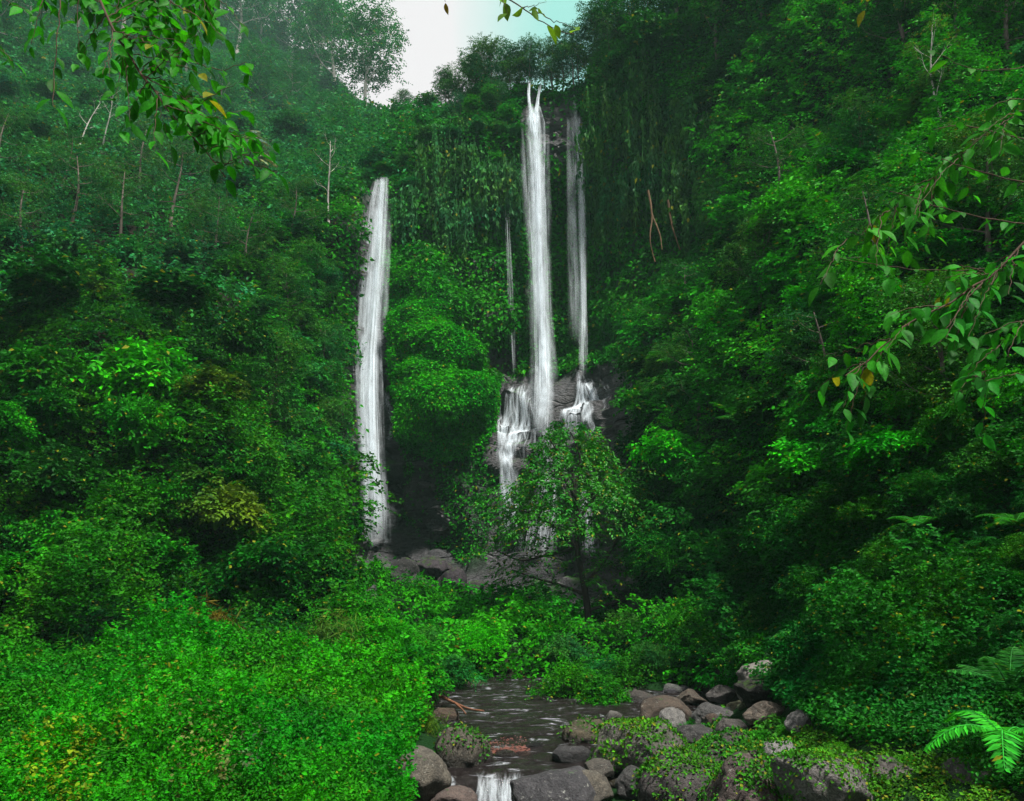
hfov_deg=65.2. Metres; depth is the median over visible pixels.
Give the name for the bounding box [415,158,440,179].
shrub
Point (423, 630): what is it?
shrub
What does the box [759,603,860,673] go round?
shrub
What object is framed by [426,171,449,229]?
hanging vine
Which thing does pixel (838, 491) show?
shrub
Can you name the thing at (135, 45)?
shrub
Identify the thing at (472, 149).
hanging vine
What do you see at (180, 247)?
shrub
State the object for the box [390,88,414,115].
tree
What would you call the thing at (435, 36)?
sky
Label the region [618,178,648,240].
hanging vine
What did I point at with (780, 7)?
tree
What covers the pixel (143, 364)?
shrub
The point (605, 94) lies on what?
hanging vine
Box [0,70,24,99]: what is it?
shrub
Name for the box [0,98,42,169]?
tree
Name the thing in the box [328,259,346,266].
fern
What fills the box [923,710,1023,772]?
fern
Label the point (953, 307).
leafy branch
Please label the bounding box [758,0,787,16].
shrub
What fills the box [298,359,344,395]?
shrub
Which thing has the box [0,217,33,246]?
shrub
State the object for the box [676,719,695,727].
herb clump
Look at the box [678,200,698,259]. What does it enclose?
hanging vine
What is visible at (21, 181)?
tree
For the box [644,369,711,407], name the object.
shrub
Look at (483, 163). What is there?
shrub
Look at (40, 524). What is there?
shrub
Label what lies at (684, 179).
hanging vine
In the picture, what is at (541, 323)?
waterfall
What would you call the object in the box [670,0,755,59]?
tree
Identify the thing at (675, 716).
boulder
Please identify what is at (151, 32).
shrub
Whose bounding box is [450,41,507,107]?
tree
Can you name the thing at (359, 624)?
shrub
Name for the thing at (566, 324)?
creepers
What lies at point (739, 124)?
shrub
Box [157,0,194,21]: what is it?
tree
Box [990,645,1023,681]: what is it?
shrub
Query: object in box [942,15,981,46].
shrub
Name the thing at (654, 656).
shrub
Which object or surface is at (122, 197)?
tree
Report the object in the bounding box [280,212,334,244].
shrub
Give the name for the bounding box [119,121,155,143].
shrub
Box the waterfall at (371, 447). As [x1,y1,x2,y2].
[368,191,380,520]
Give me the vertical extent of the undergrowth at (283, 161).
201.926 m
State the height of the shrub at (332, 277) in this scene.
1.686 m
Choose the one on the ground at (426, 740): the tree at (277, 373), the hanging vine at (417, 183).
the tree at (277, 373)
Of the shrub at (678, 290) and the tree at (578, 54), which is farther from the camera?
the tree at (578, 54)
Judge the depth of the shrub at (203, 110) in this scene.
102.53 m
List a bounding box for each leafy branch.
[0,0,288,198]
[444,3,448,13]
[498,0,579,43]
[801,50,1023,450]
[857,0,868,26]
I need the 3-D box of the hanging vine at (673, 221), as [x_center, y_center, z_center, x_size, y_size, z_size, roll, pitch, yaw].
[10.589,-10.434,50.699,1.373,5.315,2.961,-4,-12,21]
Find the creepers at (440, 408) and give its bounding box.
[389,369,493,464]
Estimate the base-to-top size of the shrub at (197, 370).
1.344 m
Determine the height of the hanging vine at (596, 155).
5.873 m
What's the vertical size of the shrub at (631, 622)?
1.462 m
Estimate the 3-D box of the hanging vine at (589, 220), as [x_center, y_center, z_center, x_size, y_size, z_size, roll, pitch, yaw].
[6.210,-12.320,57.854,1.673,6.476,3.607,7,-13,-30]
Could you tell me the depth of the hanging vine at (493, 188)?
58.85 m
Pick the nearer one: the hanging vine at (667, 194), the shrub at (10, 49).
the hanging vine at (667, 194)
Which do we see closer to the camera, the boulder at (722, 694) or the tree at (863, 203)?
the boulder at (722, 694)
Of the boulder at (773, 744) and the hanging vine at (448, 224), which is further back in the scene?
the hanging vine at (448, 224)
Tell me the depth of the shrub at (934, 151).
22.55 m
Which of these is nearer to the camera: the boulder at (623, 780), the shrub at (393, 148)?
the boulder at (623, 780)
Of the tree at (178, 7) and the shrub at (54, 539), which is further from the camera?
the tree at (178, 7)
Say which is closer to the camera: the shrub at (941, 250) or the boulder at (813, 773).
the boulder at (813, 773)
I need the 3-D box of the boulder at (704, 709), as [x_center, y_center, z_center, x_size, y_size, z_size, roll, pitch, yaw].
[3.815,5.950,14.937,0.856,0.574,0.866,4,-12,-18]
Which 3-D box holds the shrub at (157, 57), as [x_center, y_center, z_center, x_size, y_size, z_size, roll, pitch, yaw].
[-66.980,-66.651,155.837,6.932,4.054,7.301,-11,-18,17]
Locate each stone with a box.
[608,778,616,787]
[661,688,677,692]
[663,683,682,692]
[705,713,716,723]
[726,700,741,710]
[737,703,745,709]
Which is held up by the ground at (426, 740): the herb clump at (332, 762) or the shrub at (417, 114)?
the herb clump at (332, 762)
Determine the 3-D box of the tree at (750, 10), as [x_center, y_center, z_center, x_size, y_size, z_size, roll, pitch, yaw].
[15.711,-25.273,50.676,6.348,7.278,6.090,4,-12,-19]
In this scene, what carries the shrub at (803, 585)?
on the ground at (426, 740)
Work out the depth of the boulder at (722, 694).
16.58 m
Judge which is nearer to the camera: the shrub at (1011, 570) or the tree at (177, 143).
the shrub at (1011, 570)
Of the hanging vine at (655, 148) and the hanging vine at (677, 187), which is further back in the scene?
the hanging vine at (655, 148)
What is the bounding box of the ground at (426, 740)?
[0,0,1023,800]
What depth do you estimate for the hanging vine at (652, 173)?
52.73 m
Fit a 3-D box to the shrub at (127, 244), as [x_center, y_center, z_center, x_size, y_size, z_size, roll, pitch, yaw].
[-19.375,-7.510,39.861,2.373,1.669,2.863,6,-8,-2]
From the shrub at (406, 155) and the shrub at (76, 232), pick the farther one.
the shrub at (406, 155)
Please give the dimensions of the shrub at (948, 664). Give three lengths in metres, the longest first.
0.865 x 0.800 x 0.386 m
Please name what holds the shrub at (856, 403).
on the ground at (426, 740)
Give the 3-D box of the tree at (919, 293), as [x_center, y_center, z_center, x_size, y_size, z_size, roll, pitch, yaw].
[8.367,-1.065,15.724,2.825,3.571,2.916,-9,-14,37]
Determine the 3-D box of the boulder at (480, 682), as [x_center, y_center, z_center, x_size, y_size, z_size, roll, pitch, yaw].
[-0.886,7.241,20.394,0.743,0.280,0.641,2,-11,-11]
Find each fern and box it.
[248,233,280,250]
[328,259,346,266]
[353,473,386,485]
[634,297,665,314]
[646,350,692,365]
[709,398,752,424]
[770,389,804,402]
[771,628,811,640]
[786,127,867,160]
[814,280,847,301]
[840,165,930,210]
[865,97,919,134]
[885,515,951,530]
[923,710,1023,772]
[946,646,1023,691]
[974,512,1023,529]
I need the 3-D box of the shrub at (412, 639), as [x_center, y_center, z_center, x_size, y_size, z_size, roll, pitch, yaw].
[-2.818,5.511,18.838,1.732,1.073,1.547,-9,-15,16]
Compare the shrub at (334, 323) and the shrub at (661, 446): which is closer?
the shrub at (661, 446)
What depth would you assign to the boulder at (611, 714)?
16.10 m
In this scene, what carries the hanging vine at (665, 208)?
hanging from the cliff
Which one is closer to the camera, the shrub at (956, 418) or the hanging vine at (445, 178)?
the shrub at (956, 418)
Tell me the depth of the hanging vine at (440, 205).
58.66 m
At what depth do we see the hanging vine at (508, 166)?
58.44 m
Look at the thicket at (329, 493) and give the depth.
23.83 m
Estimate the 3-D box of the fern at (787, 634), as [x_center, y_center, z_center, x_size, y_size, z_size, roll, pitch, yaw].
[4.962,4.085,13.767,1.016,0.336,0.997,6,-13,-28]
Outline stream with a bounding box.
[435,667,724,800]
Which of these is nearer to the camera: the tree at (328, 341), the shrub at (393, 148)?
the tree at (328, 341)
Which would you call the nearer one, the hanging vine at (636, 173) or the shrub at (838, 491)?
the shrub at (838, 491)
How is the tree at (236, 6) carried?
on the ground at (426, 740)
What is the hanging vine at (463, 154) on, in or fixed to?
hanging from the cliff
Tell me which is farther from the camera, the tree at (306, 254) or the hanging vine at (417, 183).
the hanging vine at (417, 183)
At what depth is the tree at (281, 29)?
247.05 m
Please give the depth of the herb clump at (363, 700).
13.32 m
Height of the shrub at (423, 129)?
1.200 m
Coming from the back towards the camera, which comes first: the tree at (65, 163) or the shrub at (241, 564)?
the tree at (65, 163)
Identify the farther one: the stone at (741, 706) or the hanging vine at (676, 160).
the hanging vine at (676, 160)
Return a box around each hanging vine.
[389,196,409,236]
[396,185,419,246]
[412,138,444,201]
[414,164,425,200]
[415,152,429,208]
[421,167,443,215]
[423,160,455,234]
[424,193,450,249]
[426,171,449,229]
[430,118,446,153]
[430,135,453,204]
[431,207,453,262]
[434,188,450,228]
[445,114,474,158]
[449,152,467,197]
[450,171,462,207]
[451,198,476,249]
[452,140,467,195]
[454,203,471,267]
[460,156,490,232]
[464,137,487,193]
[466,174,491,238]
[474,163,501,224]
[478,163,503,244]
[485,166,499,205]
[489,157,516,226]
[489,179,510,242]
[500,152,526,223]
[507,167,526,242]
[508,162,519,210]
[574,125,610,202]
[579,135,604,192]
[581,84,599,140]
[583,190,611,269]
[599,83,616,147]
[605,97,627,156]
[607,65,640,131]
[613,112,642,169]
[616,173,633,237]
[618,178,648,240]
[620,89,639,165]
[625,113,654,193]
[628,155,662,244]
[644,114,666,164]
[645,101,672,160]
[645,149,670,212]
[653,185,682,264]
[658,135,677,203]
[660,186,671,226]
[661,157,678,203]
[664,127,699,179]
[668,192,686,264]
[669,160,689,228]
[676,159,695,207]
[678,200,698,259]
[698,106,718,161]
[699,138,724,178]
[711,118,724,152]
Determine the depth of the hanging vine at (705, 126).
50.45 m
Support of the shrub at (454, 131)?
on the cliff
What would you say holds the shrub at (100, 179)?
on the ground at (426, 740)
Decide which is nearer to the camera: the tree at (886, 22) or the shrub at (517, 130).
the tree at (886, 22)
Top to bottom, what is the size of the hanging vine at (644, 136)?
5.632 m
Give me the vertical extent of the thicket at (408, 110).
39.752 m
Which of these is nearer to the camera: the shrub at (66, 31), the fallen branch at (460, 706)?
the fallen branch at (460, 706)
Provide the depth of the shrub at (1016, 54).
28.13 m
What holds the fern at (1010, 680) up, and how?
on the ground at (426, 740)
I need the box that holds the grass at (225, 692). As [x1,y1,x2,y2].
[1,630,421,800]
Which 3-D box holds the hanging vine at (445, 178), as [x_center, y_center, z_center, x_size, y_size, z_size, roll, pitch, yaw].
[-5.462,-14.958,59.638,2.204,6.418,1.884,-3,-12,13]
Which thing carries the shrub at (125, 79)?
on the ground at (426, 740)
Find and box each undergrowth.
[0,2,405,340]
[605,0,1023,702]
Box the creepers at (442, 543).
[401,418,499,564]
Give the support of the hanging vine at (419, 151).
hanging from the cliff
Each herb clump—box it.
[22,669,52,687]
[95,635,145,659]
[239,653,269,672]
[294,751,358,797]
[342,695,382,714]
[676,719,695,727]
[745,729,770,740]
[777,725,789,736]
[817,739,852,748]
[892,753,918,765]
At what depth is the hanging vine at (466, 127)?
60.50 m
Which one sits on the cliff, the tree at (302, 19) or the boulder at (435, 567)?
the boulder at (435, 567)
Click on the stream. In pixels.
(509, 712)
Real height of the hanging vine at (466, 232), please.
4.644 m
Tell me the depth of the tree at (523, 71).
64.75 m
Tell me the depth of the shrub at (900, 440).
14.98 m
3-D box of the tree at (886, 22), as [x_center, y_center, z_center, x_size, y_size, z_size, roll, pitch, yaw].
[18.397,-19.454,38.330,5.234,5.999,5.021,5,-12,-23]
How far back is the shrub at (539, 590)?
36.91 m
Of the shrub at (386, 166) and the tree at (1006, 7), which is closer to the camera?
the tree at (1006, 7)
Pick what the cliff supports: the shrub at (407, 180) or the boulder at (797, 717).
the shrub at (407, 180)
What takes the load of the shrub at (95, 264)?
on the ground at (426, 740)
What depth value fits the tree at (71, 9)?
173.09 m
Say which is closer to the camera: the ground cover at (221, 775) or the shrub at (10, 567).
the ground cover at (221, 775)
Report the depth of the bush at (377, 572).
34.26 m
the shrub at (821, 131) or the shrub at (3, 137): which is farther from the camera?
the shrub at (3, 137)
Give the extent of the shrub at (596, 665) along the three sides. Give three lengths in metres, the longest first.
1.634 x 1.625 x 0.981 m
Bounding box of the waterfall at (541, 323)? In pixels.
[527,82,547,405]
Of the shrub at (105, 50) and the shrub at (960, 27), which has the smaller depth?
the shrub at (960, 27)
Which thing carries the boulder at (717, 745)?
on the ground at (426, 740)
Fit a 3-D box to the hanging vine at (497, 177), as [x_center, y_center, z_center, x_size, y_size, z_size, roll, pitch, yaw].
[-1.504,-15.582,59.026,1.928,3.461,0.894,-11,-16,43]
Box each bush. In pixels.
[304,581,401,635]
[339,644,394,686]
[349,555,404,594]
[374,671,436,716]
[377,569,464,610]
[385,641,456,695]
[438,589,503,626]
[471,587,535,620]
[502,597,586,644]
[523,655,626,701]
[573,672,637,705]
[592,641,671,688]
[618,540,641,575]
[647,591,733,667]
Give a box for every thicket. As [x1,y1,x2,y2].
[0,232,403,657]
[208,163,376,595]
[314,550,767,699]
[366,60,639,182]
[602,0,1023,478]
[623,358,1023,718]
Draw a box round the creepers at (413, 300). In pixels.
[379,243,501,462]
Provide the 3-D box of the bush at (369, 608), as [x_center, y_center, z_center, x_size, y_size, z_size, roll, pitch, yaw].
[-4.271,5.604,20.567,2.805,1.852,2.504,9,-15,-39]
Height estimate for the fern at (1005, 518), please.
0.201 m
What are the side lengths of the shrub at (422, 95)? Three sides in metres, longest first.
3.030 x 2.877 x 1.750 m
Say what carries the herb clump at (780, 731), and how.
on the ground at (426, 740)
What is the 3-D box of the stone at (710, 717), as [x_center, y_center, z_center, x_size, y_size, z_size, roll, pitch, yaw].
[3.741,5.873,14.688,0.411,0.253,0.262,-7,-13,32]
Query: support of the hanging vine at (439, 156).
hanging from the cliff
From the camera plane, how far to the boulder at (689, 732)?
13.58 m
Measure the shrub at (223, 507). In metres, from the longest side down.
3.657 x 3.461 x 2.141 m
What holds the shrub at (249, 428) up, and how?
on the ground at (426, 740)
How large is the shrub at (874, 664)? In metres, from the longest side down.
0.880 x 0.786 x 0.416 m
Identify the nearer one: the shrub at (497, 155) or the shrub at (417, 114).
the shrub at (497, 155)
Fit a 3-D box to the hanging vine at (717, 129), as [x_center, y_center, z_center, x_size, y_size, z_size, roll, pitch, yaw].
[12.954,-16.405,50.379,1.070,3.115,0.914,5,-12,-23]
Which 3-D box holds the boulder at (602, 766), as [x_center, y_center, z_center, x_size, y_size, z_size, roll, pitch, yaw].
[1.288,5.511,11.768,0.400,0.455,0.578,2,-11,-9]
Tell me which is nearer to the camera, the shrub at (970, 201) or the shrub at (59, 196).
the shrub at (970, 201)
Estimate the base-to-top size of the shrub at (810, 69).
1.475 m
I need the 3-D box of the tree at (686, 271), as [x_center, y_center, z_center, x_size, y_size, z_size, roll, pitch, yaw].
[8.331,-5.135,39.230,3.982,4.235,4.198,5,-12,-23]
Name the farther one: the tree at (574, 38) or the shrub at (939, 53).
the tree at (574, 38)
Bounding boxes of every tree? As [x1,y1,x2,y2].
[0,0,46,62]
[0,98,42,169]
[0,163,68,265]
[7,0,76,30]
[31,119,107,194]
[32,146,120,225]
[57,0,115,33]
[65,87,112,143]
[73,154,165,238]
[96,87,127,144]
[99,111,183,188]
[109,0,174,34]
[129,136,230,231]
[154,1,218,72]
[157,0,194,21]
[167,113,210,176]
[172,179,261,257]
[195,142,267,197]
[197,58,247,111]
[198,0,287,53]
[203,201,294,284]
[222,29,291,111]
[228,318,322,432]
[242,0,288,42]
[251,0,354,68]
[253,252,325,337]
[263,48,320,113]
[267,172,336,244]
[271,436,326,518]
[282,0,348,75]
[282,234,351,321]
[286,0,365,89]
[303,121,351,221]
[303,315,363,398]
[309,393,368,462]
[318,0,412,108]
[320,94,362,141]
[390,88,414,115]
[419,92,443,111]
[431,60,468,112]
[431,67,462,103]
[445,89,470,119]
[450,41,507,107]
[451,54,489,94]
[463,32,514,86]
[463,418,674,626]
[479,75,509,111]
[490,44,527,103]
[495,42,546,106]
[512,32,544,91]
[514,50,534,95]
[527,30,570,91]
[534,33,552,89]
[538,35,579,94]
[553,22,591,89]
[560,0,627,79]
[561,30,589,87]
[563,2,613,79]
[576,0,650,66]
[583,36,637,103]
[597,0,671,25]
[631,254,719,333]
[635,321,732,434]
[637,339,689,414]
[643,0,678,29]
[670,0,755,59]
[687,171,747,247]
[705,0,781,56]
[707,204,804,323]
[730,119,819,203]
[760,297,882,421]
[770,0,839,55]
[795,171,922,292]
[806,0,886,51]
[807,85,907,194]
[833,0,927,63]
[860,258,1023,432]
[897,2,970,119]
[905,0,994,41]
[909,110,1023,260]
[940,0,1023,56]
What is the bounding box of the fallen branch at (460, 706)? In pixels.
[438,694,483,713]
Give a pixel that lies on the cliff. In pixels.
(397, 537)
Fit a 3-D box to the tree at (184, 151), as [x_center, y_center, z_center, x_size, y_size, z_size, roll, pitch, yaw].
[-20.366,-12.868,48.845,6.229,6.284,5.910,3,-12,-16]
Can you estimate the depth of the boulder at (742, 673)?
14.96 m
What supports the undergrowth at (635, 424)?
on the ground at (426, 740)
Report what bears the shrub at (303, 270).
on the ground at (426, 740)
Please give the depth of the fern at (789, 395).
22.62 m
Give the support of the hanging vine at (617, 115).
hanging from the cliff
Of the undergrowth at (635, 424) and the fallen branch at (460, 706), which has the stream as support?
the fallen branch at (460, 706)
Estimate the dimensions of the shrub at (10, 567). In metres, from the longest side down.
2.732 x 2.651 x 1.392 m
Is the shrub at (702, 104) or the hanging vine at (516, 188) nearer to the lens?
the shrub at (702, 104)
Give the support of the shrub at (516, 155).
on the cliff
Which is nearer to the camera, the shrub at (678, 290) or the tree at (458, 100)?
the shrub at (678, 290)
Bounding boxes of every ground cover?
[0,588,434,800]
[12,710,101,800]
[99,656,193,754]
[162,689,280,798]
[633,704,1018,800]
[743,628,1023,794]
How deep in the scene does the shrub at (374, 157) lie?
62.92 m
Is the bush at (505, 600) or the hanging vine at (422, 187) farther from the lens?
the hanging vine at (422, 187)
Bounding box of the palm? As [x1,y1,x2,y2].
[233,130,276,197]
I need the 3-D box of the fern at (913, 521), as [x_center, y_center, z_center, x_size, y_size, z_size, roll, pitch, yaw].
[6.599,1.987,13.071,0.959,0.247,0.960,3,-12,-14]
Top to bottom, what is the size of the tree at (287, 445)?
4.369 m
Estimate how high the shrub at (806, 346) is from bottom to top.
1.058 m
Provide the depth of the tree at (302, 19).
238.54 m
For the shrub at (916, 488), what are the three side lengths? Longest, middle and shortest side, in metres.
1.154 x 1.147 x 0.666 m
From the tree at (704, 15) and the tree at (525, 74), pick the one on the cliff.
the tree at (525, 74)
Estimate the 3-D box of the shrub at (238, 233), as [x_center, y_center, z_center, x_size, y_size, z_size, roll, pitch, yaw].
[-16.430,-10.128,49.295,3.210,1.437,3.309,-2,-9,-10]
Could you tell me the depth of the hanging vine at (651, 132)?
54.22 m
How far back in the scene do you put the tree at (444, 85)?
69.06 m
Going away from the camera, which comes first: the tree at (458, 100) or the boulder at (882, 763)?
the boulder at (882, 763)
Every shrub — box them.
[0,41,18,66]
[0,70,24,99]
[0,106,21,130]
[0,132,10,154]
[0,162,38,171]
[0,170,28,205]
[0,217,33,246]
[0,241,91,309]
[0,270,12,300]
[0,337,91,398]
[0,400,44,445]
[0,436,114,512]
[0,499,86,558]
[0,511,31,552]
[0,548,76,610]
[2,104,70,148]
[11,385,98,435]
[19,49,53,72]
[20,71,67,103]
[24,220,102,260]
[27,519,129,584]
[30,184,78,218]
[45,135,99,169]
[47,0,83,17]
[48,49,96,79]
[51,266,117,311]
[60,27,90,47]
[61,335,197,420]
[65,120,103,140]
[72,82,125,112]
[73,166,122,196]
[76,255,117,279]
[79,2,131,29]
[83,471,193,537]
[85,40,113,61]
[85,198,135,225]
[89,391,201,454]
[94,235,147,263]
[107,71,142,87]
[112,140,147,164]
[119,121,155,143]
[121,262,231,317]
[127,529,202,587]
[128,33,153,52]
[143,25,173,46]
[146,45,181,66]
[152,235,201,266]
[157,96,206,118]
[157,362,224,389]
[167,458,275,537]
[171,360,252,413]
[178,149,219,177]
[182,214,229,250]
[186,532,310,606]
[189,303,277,363]
[197,451,277,501]
[198,161,260,198]
[203,94,233,111]
[203,250,248,275]
[205,252,269,283]
[208,278,227,289]
[214,8,228,30]
[218,44,243,64]
[221,112,265,132]
[223,420,266,439]
[224,226,256,246]
[234,14,267,38]
[238,293,285,315]
[239,44,282,65]
[239,78,267,110]
[246,216,289,241]
[246,368,282,391]
[262,19,291,46]
[262,98,292,115]
[264,109,316,144]
[271,258,314,285]
[274,328,321,352]
[278,443,333,496]
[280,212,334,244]
[280,301,318,320]
[285,180,333,199]
[288,540,377,598]
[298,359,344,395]
[300,400,330,422]
[301,46,335,67]
[307,125,335,145]
[308,74,350,98]
[311,264,343,291]
[311,320,343,337]
[325,441,360,464]
[325,613,375,644]
[356,143,394,179]
[359,108,382,122]
[361,612,429,650]
[371,160,396,173]
[389,140,403,153]
[392,174,421,189]
[394,151,413,163]
[409,623,444,650]
[410,123,438,139]
[410,161,436,175]
[412,110,431,124]
[414,89,440,108]
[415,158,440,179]
[431,653,489,690]
[436,105,462,120]
[440,124,464,138]
[456,148,471,158]
[457,619,514,655]
[461,94,480,110]
[466,83,488,96]
[467,161,487,167]
[469,118,486,134]
[476,83,499,104]
[484,148,506,162]
[484,159,500,168]
[490,121,510,132]
[497,98,522,120]
[499,581,560,609]
[507,122,525,136]
[507,150,527,159]
[530,630,599,665]
[578,654,622,681]
[594,605,653,649]
[608,381,670,420]
[611,344,691,384]
[617,6,691,57]
[618,523,707,581]
[623,429,709,483]
[629,641,675,668]
[642,279,718,318]
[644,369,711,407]
[647,603,687,626]
[656,0,704,22]
[660,619,726,668]
[676,82,729,116]
[680,626,734,657]
[688,368,758,408]
[693,304,754,338]
[699,57,738,89]
[702,189,758,228]
[705,156,734,183]
[706,556,772,592]
[706,633,768,676]
[707,209,757,261]
[715,379,800,429]
[716,19,768,57]
[717,109,762,147]
[718,169,782,207]
[724,587,789,632]
[726,455,805,509]
[730,628,774,652]
[732,505,771,546]
[733,68,773,88]
[737,491,852,562]
[743,175,817,243]
[748,97,799,127]
[751,252,824,294]
[754,19,812,71]
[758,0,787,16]
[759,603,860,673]
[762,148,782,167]
[763,333,828,373]
[763,433,832,476]
[770,561,828,603]
[778,281,829,320]
[785,366,848,400]
[789,124,838,162]
[795,53,838,84]
[802,168,863,200]
[803,479,873,508]
[808,144,877,179]
[823,563,892,612]
[825,390,880,423]
[830,494,899,530]
[835,297,903,340]
[835,424,936,474]
[840,241,927,291]
[842,356,920,391]
[845,647,913,678]
[854,520,946,573]
[870,277,933,311]
[871,384,935,418]
[872,146,907,165]
[875,178,930,210]
[877,597,960,651]
[885,193,943,233]
[886,466,958,504]
[890,337,961,376]
[891,0,935,33]
[902,226,978,261]
[905,65,970,121]
[909,566,997,623]
[910,399,979,439]
[920,653,979,679]
[923,140,985,178]
[927,183,1017,232]
[927,490,1001,526]
[929,41,958,63]
[929,361,996,393]
[934,278,1000,316]
[936,430,1023,482]
[937,106,1019,146]
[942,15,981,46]
[948,536,1018,561]
[957,309,1023,364]
[973,80,1015,105]
[980,363,1023,418]
[981,432,1023,461]
[983,8,1023,32]
[986,607,1023,633]
[988,562,1023,603]
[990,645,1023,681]
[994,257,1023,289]
[995,531,1023,563]
[1001,86,1023,127]
[1002,41,1023,74]
[1006,74,1023,116]
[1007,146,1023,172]
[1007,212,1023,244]
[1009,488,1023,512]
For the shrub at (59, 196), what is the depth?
45.60 m
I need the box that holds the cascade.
[498,392,544,436]
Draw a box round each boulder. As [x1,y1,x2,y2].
[382,567,402,592]
[388,745,451,800]
[390,557,419,576]
[400,575,427,590]
[417,556,450,582]
[430,785,477,800]
[432,707,459,721]
[433,721,494,767]
[436,566,466,593]
[464,580,493,594]
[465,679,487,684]
[495,749,517,757]
[510,765,595,800]
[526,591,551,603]
[526,741,543,746]
[552,745,592,762]
[557,713,604,743]
[582,769,613,800]
[584,758,613,780]
[586,715,688,778]
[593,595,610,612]
[604,710,622,718]
[610,590,631,616]
[614,765,638,800]
[622,689,654,700]
[630,743,718,800]
[640,695,691,720]
[658,707,686,729]
[676,689,707,704]
[677,724,715,745]
[689,725,764,762]
[691,702,732,725]
[695,744,782,800]
[706,685,735,703]
[715,718,747,732]
[733,674,781,707]
[736,660,772,680]
[742,701,784,725]
[760,736,798,758]
[767,745,878,800]
[784,709,813,733]
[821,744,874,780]
[869,749,915,790]
[935,751,1000,785]
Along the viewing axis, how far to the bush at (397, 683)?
14.63 m
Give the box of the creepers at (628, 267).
[372,10,740,380]
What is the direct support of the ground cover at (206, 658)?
on the ground at (426, 740)
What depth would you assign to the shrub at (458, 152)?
60.30 m
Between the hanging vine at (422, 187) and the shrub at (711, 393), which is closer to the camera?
the shrub at (711, 393)
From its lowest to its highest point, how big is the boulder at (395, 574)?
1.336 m
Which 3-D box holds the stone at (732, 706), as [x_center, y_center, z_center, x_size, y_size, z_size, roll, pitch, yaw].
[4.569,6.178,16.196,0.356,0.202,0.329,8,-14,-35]
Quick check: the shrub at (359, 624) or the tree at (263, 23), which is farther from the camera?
the tree at (263, 23)
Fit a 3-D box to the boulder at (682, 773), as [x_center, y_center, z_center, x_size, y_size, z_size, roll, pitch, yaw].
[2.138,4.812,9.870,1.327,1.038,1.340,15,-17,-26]
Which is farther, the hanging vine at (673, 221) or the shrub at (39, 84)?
the shrub at (39, 84)
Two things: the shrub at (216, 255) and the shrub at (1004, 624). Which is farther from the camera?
the shrub at (216, 255)
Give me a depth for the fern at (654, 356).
36.94 m
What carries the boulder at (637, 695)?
on the ground at (426, 740)
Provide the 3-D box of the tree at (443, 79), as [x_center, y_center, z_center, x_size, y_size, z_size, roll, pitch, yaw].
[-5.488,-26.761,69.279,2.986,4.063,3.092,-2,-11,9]
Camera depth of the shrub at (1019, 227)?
18.12 m
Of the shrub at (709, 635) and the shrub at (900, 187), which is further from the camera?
the shrub at (900, 187)
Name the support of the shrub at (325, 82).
on the ground at (426, 740)
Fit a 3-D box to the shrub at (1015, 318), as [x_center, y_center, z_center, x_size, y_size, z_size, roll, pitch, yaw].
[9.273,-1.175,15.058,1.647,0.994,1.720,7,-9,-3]
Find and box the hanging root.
[647,190,680,261]
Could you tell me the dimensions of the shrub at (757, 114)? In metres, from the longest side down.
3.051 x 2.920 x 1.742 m
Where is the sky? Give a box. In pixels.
[220,0,654,108]
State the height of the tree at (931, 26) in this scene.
5.243 m
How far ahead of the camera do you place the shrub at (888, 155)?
28.27 m
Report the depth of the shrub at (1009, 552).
10.86 m
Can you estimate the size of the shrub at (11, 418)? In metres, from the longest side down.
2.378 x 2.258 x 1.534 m
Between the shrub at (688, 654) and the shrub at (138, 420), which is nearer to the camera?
the shrub at (688, 654)
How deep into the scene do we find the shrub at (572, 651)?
22.05 m
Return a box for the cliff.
[328,24,701,614]
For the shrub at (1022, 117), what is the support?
on the ground at (426, 740)
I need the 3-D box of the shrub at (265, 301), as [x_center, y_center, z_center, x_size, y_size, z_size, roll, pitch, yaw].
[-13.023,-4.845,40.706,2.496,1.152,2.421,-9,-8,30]
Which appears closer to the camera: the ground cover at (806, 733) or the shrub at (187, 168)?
the ground cover at (806, 733)
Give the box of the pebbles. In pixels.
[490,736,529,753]
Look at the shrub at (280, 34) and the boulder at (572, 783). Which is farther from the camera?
the shrub at (280, 34)
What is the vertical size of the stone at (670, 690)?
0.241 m
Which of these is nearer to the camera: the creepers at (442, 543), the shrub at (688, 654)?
the shrub at (688, 654)
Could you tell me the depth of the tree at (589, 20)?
60.95 m
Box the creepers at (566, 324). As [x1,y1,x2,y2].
[476,264,698,386]
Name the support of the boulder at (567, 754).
in the stream

